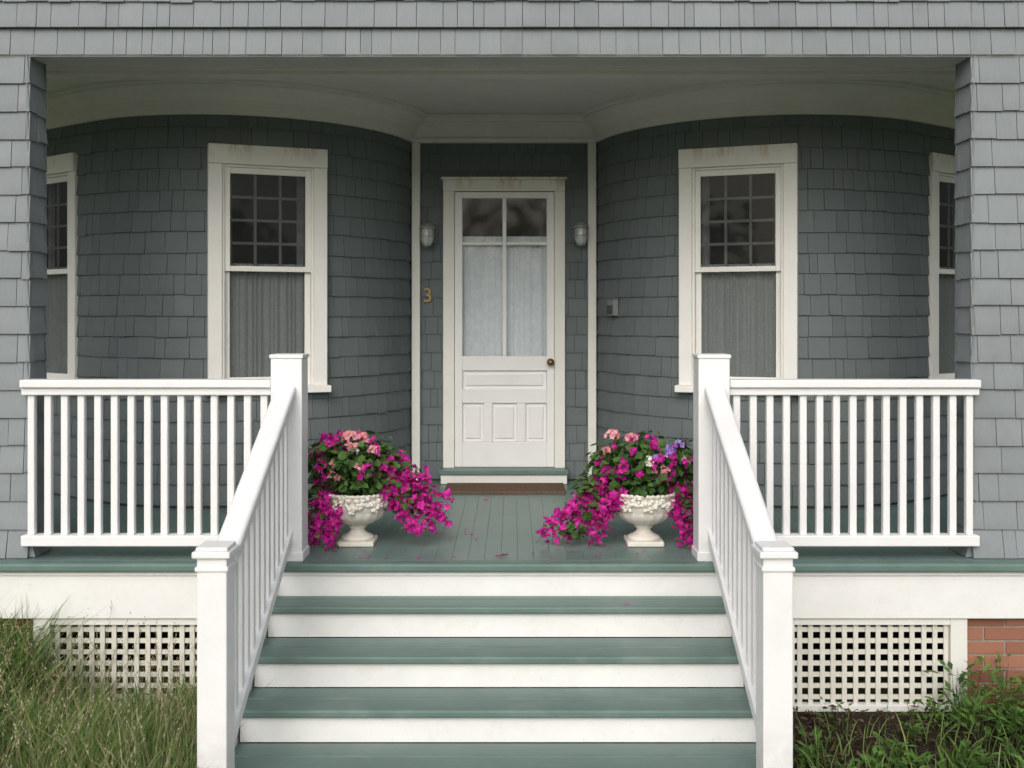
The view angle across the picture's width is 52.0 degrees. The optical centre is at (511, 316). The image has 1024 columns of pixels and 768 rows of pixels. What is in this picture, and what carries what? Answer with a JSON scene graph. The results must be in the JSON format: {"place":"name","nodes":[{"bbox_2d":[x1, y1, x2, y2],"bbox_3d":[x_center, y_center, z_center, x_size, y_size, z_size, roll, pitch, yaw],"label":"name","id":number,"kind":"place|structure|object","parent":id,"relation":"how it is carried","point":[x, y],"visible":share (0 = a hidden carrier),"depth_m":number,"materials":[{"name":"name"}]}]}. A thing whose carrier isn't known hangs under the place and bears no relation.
{"place":"outdoors","nodes":[
{"label":"outdoors","id":0,"kind":"place"},
{"bbox_2d":[46,115,411,505],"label":"bay shingles","id":1,"kind":"object","parent":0,"point":[141,252],"visible":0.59,"depth_m":6.99,"materials":[{"name":"grey wood"}]},
{"bbox_2d":[46,80,427,142],"bbox_3d":[-2.294,-1.415,7.294,3.345,0.210,1.258,0,0,0],"label":"bay crown moulding","id":2,"kind":"object","parent":1,"relation":"attached to","point":[86,103],"visible":0.83,"depth_m":6.89,"materials":[{"name":"grey wood"}]},
{"bbox_2d":[46,80,954,113],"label":"porch ceiling","id":3,"kind":"structure","parent":0,"point":[503,96],"depth_m":7.09,"materials":[{"name":"grey paint"}]},
{"bbox_2d":[46,66,955,79],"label":"ceiling mouldings","id":4,"kind":"object","parent":3,"relation":"attached to","point":[500,72],"visible":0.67,"depth_m":6.40,"materials":[{"name":"grey wood"}]},
{"bbox_2d":[580,80,955,141],"bbox_3d":[2.174,-1.415,7.294,3.345,0.210,1.258,0,0,0],"label":"bay crown moulding","id":5,"kind":"object","parent":3,"relation":"attached to","point":[919,103],"visible":0.74,"depth_m":6.89,"materials":[{"name":"grey wood"}]},
{"bbox_2d":[439,467,568,483],"bbox_3d":[-0.060,1.194,7.870,0.960,0.107,0.180,0,0,0],"label":"door sill step","id":6,"kind":"object","parent":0,"point":[503,475],"depth_m":7.80,"materials":[{"name":"white wood"}]},
{"bbox_2d":[0,572,1023,618],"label":"porch fascia","id":7,"kind":"structure","parent":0,"point":[816,595],"depth_m":5.33,"materials":[{"name":"white wood"}]},
{"bbox_2d":[0,560,1023,571],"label":"porch floor nosing","id":8,"kind":"object","parent":7,"relation":"attached to","point":[519,566],"visible":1,"depth_m":5.29,"materials":[{"name":"wood"}]},
{"bbox_2d":[0,590,1023,767],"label":"grass","id":9,"kind":"structure","parent":0,"point":[74,728],"depth_m":4.66,"materials":[{"name":"plant"}]},
{"bbox_2d":[0,28,1023,65],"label":"porch beam soffit","id":10,"kind":"structure","parent":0,"point":[501,60],"depth_m":5.56,"materials":[{"name":"grey wood"}]},
{"bbox_2d":[26,666,1014,767],"bbox_3d":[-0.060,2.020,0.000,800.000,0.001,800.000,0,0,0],"label":"ground","id":11,"kind":"structure","parent":0,"point":[860,679],"depth_m":5.71,"materials":[{"name":"soil"}]},
{"bbox_2d":[33,619,196,710],"bbox_3d":[-1.980,1.776,5.370,0.920,0.477,0.050,0,0,0],"label":"lattice panel","id":12,"kind":"object","parent":11,"relation":"on","point":[147,629],"visible":0.28,"depth_m":5.37,"materials":[{"name":"beige paint"}]},
{"bbox_2d":[192,353,308,767],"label":"stair railing","id":13,"kind":"object","parent":11,"relation":"on","point":[252,550],"visible":1,"depth_m":4.56,"materials":[{"name":"white paint"}]},
{"bbox_2d":[235,596,755,767],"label":"porch steps","id":14,"kind":"structure","parent":11,"relation":"on","point":[272,714],"depth_m":4.84,"materials":[{"name":"wood"}]},
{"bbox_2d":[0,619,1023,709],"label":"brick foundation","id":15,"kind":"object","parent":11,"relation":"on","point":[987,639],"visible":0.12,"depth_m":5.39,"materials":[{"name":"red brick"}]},
{"bbox_2d":[0,481,1023,559],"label":"porch floor boards","id":16,"kind":"object","parent":15,"relation":"on","point":[500,524],"visible":0.17,"depth_m":5.93,"materials":[{"name":"green wood"}]},
{"bbox_2d":[0,55,51,558],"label":"porch column","id":17,"kind":"structure","parent":16,"relation":"on","point":[23,214],"depth_m":5.44,"materials":[{"name":"grey wood"}]},
{"bbox_2d":[19,379,270,545],"bbox_3d":[-1.877,0.752,5.420,1.285,0.855,0.110,0,0,0],"label":"porch railing","id":18,"kind":"object","parent":17,"relation":"attached to","point":[82,389],"visible":0.85,"depth_m":5.40,"materials":[{"name":"white wood"}]},
{"bbox_2d":[53,115,309,508],"bbox_3d":[-2.325,-0.175,7.372,3.101,2.950,1.103,0,0,0],"label":"bay sheathing","id":19,"kind":"object","parent":16,"relation":"on","point":[173,507],"visible":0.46,"depth_m":6.85,"materials":[{"name":"grey wood"}]},
{"bbox_2d":[46,152,77,378],"bbox_3d":[-3.259,-0.305,7.405,0.810,1.621,0.175,0,0,36],"label":"casing","id":20,"kind":"object","parent":19,"relation":"attached to","point":[60,165],"visible":0.12,"depth_m":7.16,"materials":[{"name":"paint"}]},
{"bbox_2d":[45,184,67,373],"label":"curtains","id":21,"kind":"object","parent":20,"relation":"attached to","point":[57,321],"visible":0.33,"depth_m":7.51,"materials":[{"name":"fabric"}]},
{"bbox_2d":[47,182,66,267],"bbox_3d":[-3.076,-0.300,7.658,0.750,1.700,0.450,0,0,36],"label":"room recess","id":22,"kind":"object","parent":20,"relation":"attached to","point":[63,221],"depth_m":7.88,"materials":[{"name":"black glass"}]},
{"bbox_2d":[46,176,67,378],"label":"sashes","id":23,"kind":"object","parent":20,"relation":"attached to","point":[56,180],"visible":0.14,"depth_m":7.33,"materials":[{"name":"paint"}]},
{"bbox_2d":[46,183,66,268],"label":"muntins","id":24,"kind":"object","parent":23,"relation":"attached to","point":[58,226],"visible":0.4,"depth_m":7.37,"materials":[{"name":"white wood"}]},
{"bbox_2d":[207,143,330,392],"bbox_3d":[-1.613,-0.305,6.936,0.810,1.621,0.175,0,0,-21],"label":"casing","id":25,"kind":"object","parent":19,"relation":"attached to","point":[220,157],"visible":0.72,"depth_m":6.87,"materials":[{"name":"paint"}]},
{"bbox_2d":[230,174,304,376],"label":"curtains","id":26,"kind":"object","parent":25,"relation":"attached to","point":[266,314],"visible":0.6,"depth_m":7.01,"materials":[{"name":"fabric"}]},
{"bbox_2d":[225,167,310,384],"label":"sashes","id":27,"kind":"object","parent":25,"relation":"attached to","point":[306,269],"visible":0.76,"depth_m":6.92,"materials":[{"name":"paint"}]},
{"bbox_2d":[230,175,304,266],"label":"muntins","id":28,"kind":"object","parent":27,"relation":"attached to","point":[255,220],"visible":1,"depth_m":6.95,"materials":[{"name":"grey wood"}]},
{"bbox_2d":[232,174,304,264],"bbox_3d":[-1.723,-0.300,7.229,0.750,1.700,0.450,0,0,-21],"label":"room recess","id":29,"kind":"object","parent":25,"relation":"attached to","point":[243,185],"depth_m":7.46,"materials":[{"name":"black"}]},
{"bbox_2d":[308,429,454,551],"bbox_3d":[-0.753,0.933,5.780,0.874,0.644,0.502,0,0,0],"label":"flower urn","id":30,"kind":"object","parent":16,"relation":"on","point":[343,489],"visible":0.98,"depth_m":5.66,"materials":[{"name":"stone"}]},
{"bbox_2d":[317,499,660,604],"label":"fallen petals","id":31,"kind":"object","parent":16,"relation":"on","point":[507,554],"visible":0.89,"depth_m":5.62,"materials":[{"name":"plant"}]},
{"bbox_2d":[410,144,597,480],"bbox_3d":[-0.060,-0.175,7.946,9.200,2.950,0.228,0,0,0],"label":"entry wall sheathing","id":32,"kind":"object","parent":16,"relation":"on","point":[565,328],"visible":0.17,"depth_m":7.96,"materials":[{"name":"grey wood"}]},
{"bbox_2d":[419,221,434,247],"bbox_3d":[-0.635,-0.614,7.864,0.120,0.202,0.160,0,0,0],"label":"wall lantern","id":33,"kind":"object","parent":32,"relation":"attached to","point":[427,233],"depth_m":7.81,"materials":[{"name":"glass"}]},
{"bbox_2d":[424,288,430,301],"bbox_3d":[-0.638,-0.161,7.934,0.056,0.107,0.010,0,0,0],"label":"house number","id":34,"kind":"object","parent":32,"relation":"attached to","point":[429,295],"visible":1,"depth_m":7.93,"materials":[{"name":"gold metal"}]},
{"bbox_2d":[410,143,597,478],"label":"entry wall shingles","id":35,"kind":"object","parent":32,"relation":"attached to","point":[438,161],"visible":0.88,"depth_m":7.95,"materials":[{"name":"grey wood"}]},
{"bbox_2d":[410,114,597,479],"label":"entry trim","id":36,"kind":"structure","parent":32,"relation":"attached to","point":[506,128],"depth_m":7.90,"materials":[{"name":"white wood"}]},
{"bbox_2d":[441,177,566,467],"bbox_3d":[-0.060,0.100,7.936,0.950,2.300,0.148,0,0,0],"label":"door frame","id":37,"kind":"structure","parent":32,"relation":"attached to","point":[453,185],"depth_m":7.92,"materials":[{"name":"paint"}]},
{"bbox_2d":[463,198,546,441],"bbox_3d":[-0.060,0.125,8.320,0.800,2.250,0.680,0,0,0],"label":"room recess","id":38,"kind":"object","parent":37,"relation":"attached to","point":[524,217],"visible":0.15,"depth_m":8.66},
{"bbox_2d":[455,192,553,466],"bbox_3d":[-0.058,0.099,7.950,0.751,2.078,0.040,0,0,0],"label":"door slab","id":39,"kind":"structure","parent":32,"relation":"attached to","point":[504,410],"depth_m":7.93,"materials":[{"name":"white wood"}]},
{"bbox_2d":[463,236,546,355],"bbox_3d":[-0.060,-0.145,8.010,0.660,0.930,0.016,0,0,0],"label":"door curtain","id":40,"kind":"object","parent":39,"relation":"attached to","point":[526,300],"depth_m":8.01,"materials":[{"name":"white fabric"}]},
{"bbox_2d":[573,220,588,246],"bbox_3d":[0.515,-0.619,7.864,0.120,0.202,0.160,0,0,0],"label":"wall lantern","id":41,"kind":"object","parent":32,"relation":"attached to","point":[580,232],"depth_m":7.81,"materials":[{"name":"glass"}]},
{"bbox_2d":[444,483,565,493],"bbox_3d":[-0.050,1.240,7.570,0.860,0.019,0.380,0,0,0],"label":"door mat","id":42,"kind":"object","parent":16,"relation":"on","point":[507,488],"depth_m":7.50,"materials":[{"name":"brown fabric"}]},
{"bbox_2d":[535,429,692,549],"bbox_3d":[0.597,0.931,5.710,0.920,0.646,0.501,0,0,-21],"label":"flower urn","id":43,"kind":"object","parent":16,"relation":"on","point":[638,499],"visible":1,"depth_m":5.67,"materials":[{"name":"stone"}]},
{"bbox_2d":[685,115,946,508],"bbox_3d":[2.205,-0.175,7.372,3.101,2.950,1.103,0,0,0],"label":"bay sheathing","id":44,"kind":"object","parent":16,"relation":"on","point":[846,506],"visible":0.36,"depth_m":6.85,"materials":[{"name":"grey wood"}]},
{"bbox_2d":[606,299,617,315],"bbox_3d":[0.719,-0.067,7.551,0.055,0.123,0.100,0,0,-25],"label":"outlet box","id":45,"kind":"object","parent":44,"relation":"attached to","point":[612,307],"visible":1,"depth_m":7.52,"materials":[{"name":"grey plastic"}]},
{"bbox_2d":[675,143,797,392],"bbox_3d":[1.493,-0.305,6.936,0.810,1.621,0.175,0,0,21],"label":"casing","id":46,"kind":"object","parent":44,"relation":"attached to","point":[784,157],"visible":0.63,"depth_m":6.88,"materials":[{"name":"paint"}]},
{"bbox_2d":[701,174,773,264],"bbox_3d":[1.603,-0.300,7.229,0.750,1.700,0.450,0,0,21],"label":"room recess","id":47,"kind":"object","parent":46,"relation":"attached to","point":[738,185],"depth_m":7.46,"materials":[{"name":"black glass"}]},
{"bbox_2d":[695,167,780,378],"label":"sashes","id":48,"kind":"object","parent":46,"relation":"attached to","point":[699,269],"visible":0.84,"depth_m":6.91,"materials":[{"name":"paint"}]},
{"bbox_2d":[701,175,774,266],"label":"muntins","id":49,"kind":"object","parent":48,"relation":"attached to","point":[750,220],"visible":1,"depth_m":6.95,"materials":[{"name":"grey wood"}]},
{"bbox_2d":[701,174,775,376],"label":"curtains","id":50,"kind":"object","parent":46,"relation":"attached to","point":[739,317],"visible":0.59,"depth_m":7.00,"materials":[{"name":"fabric"}]},
{"bbox_2d":[928,152,954,378],"bbox_3d":[3.139,-0.305,7.405,0.810,1.621,0.175,0,0,-36],"label":"casing","id":51,"kind":"object","parent":44,"relation":"attached to","point":[940,164],"visible":0.15,"depth_m":7.16,"materials":[{"name":"paint"}]},
{"bbox_2d":[939,182,952,266],"bbox_3d":[2.956,-0.300,7.658,0.750,1.700,0.450,0,0,-36],"label":"room recess","id":52,"kind":"object","parent":51,"relation":"attached to","point":[942,221],"depth_m":7.89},
{"bbox_2d":[939,176,954,378],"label":"sashes","id":53,"kind":"object","parent":51,"relation":"attached to","point":[945,179],"visible":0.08,"depth_m":7.32,"materials":[{"name":"paint"}]},
{"bbox_2d":[939,183,955,268],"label":"muntins","id":54,"kind":"object","parent":53,"relation":"attached to","point":[948,226],"visible":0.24,"depth_m":7.37,"materials":[{"name":"white wood"}]},
{"bbox_2d":[939,184,955,373],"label":"curtains","id":55,"kind":"object","parent":51,"relation":"attached to","point":[946,322],"visible":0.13,"depth_m":7.46,"materials":[{"name":"fabric"}]},
{"bbox_2d":[692,353,797,767],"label":"stair railing","id":56,"kind":"object","parent":11,"relation":"on","point":[743,549],"visible":1,"depth_m":4.59,"materials":[{"name":"white paint"}]},
{"bbox_2d":[793,619,966,711],"bbox_3d":[1.860,1.776,5.370,0.920,0.477,0.050,0,0,0],"label":"lattice panel","id":57,"kind":"object","parent":11,"relation":"on","point":[953,640],"visible":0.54,"depth_m":5.37,"materials":[{"name":"beige paint"}]},
{"bbox_2d":[793,704,1023,767],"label":"planting bed soil","id":58,"kind":"structure","parent":11,"relation":"on","point":[862,725],"depth_m":5.01,"materials":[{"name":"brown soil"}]},
{"bbox_2d":[0,612,1023,767],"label":"garden weeds","id":59,"kind":"object","parent":58,"relation":"in","point":[963,710],"visible":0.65,"depth_m":4.90,"materials":[{"name":"green plant"}]},
{"bbox_2d":[596,115,956,505],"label":"bay shingles","id":60,"kind":"object","parent":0,"point":[863,244],"visible":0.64,"depth_m":6.97,"materials":[{"name":"grey wood"}]},
{"bbox_2d":[949,55,1023,557],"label":"porch column","id":61,"kind":"structure","parent":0,"point":[989,218],"depth_m":5.44,"materials":[{"name":"grey wood"}]},
{"bbox_2d":[730,379,980,545],"bbox_3d":[1.758,0.752,5.420,1.285,0.855,0.110,0,0,0],"label":"porch railing","id":62,"kind":"object","parent":61,"relation":"attached to","point":[918,389],"visible":0.92,"depth_m":5.40,"materials":[{"name":"white wood"}]},
{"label":"house body walls","id":63,"kind":"object","parent":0,"visible":0},
{"bbox_2d":[119,0,1003,27],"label":"wall sheathing","id":64,"kind":"object","parent":63,"relation":"attached to","point":[522,13],"depth_m":5.44,"materials":[{"name":"grey wood"}]},
{"bbox_2d":[0,0,1023,54],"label":"wall shingles","id":65,"kind":"object","parent":64,"relation":"attached to","point":[91,27],"depth_m":5.43,"materials":[{"name":"grey wood"}]}
]}

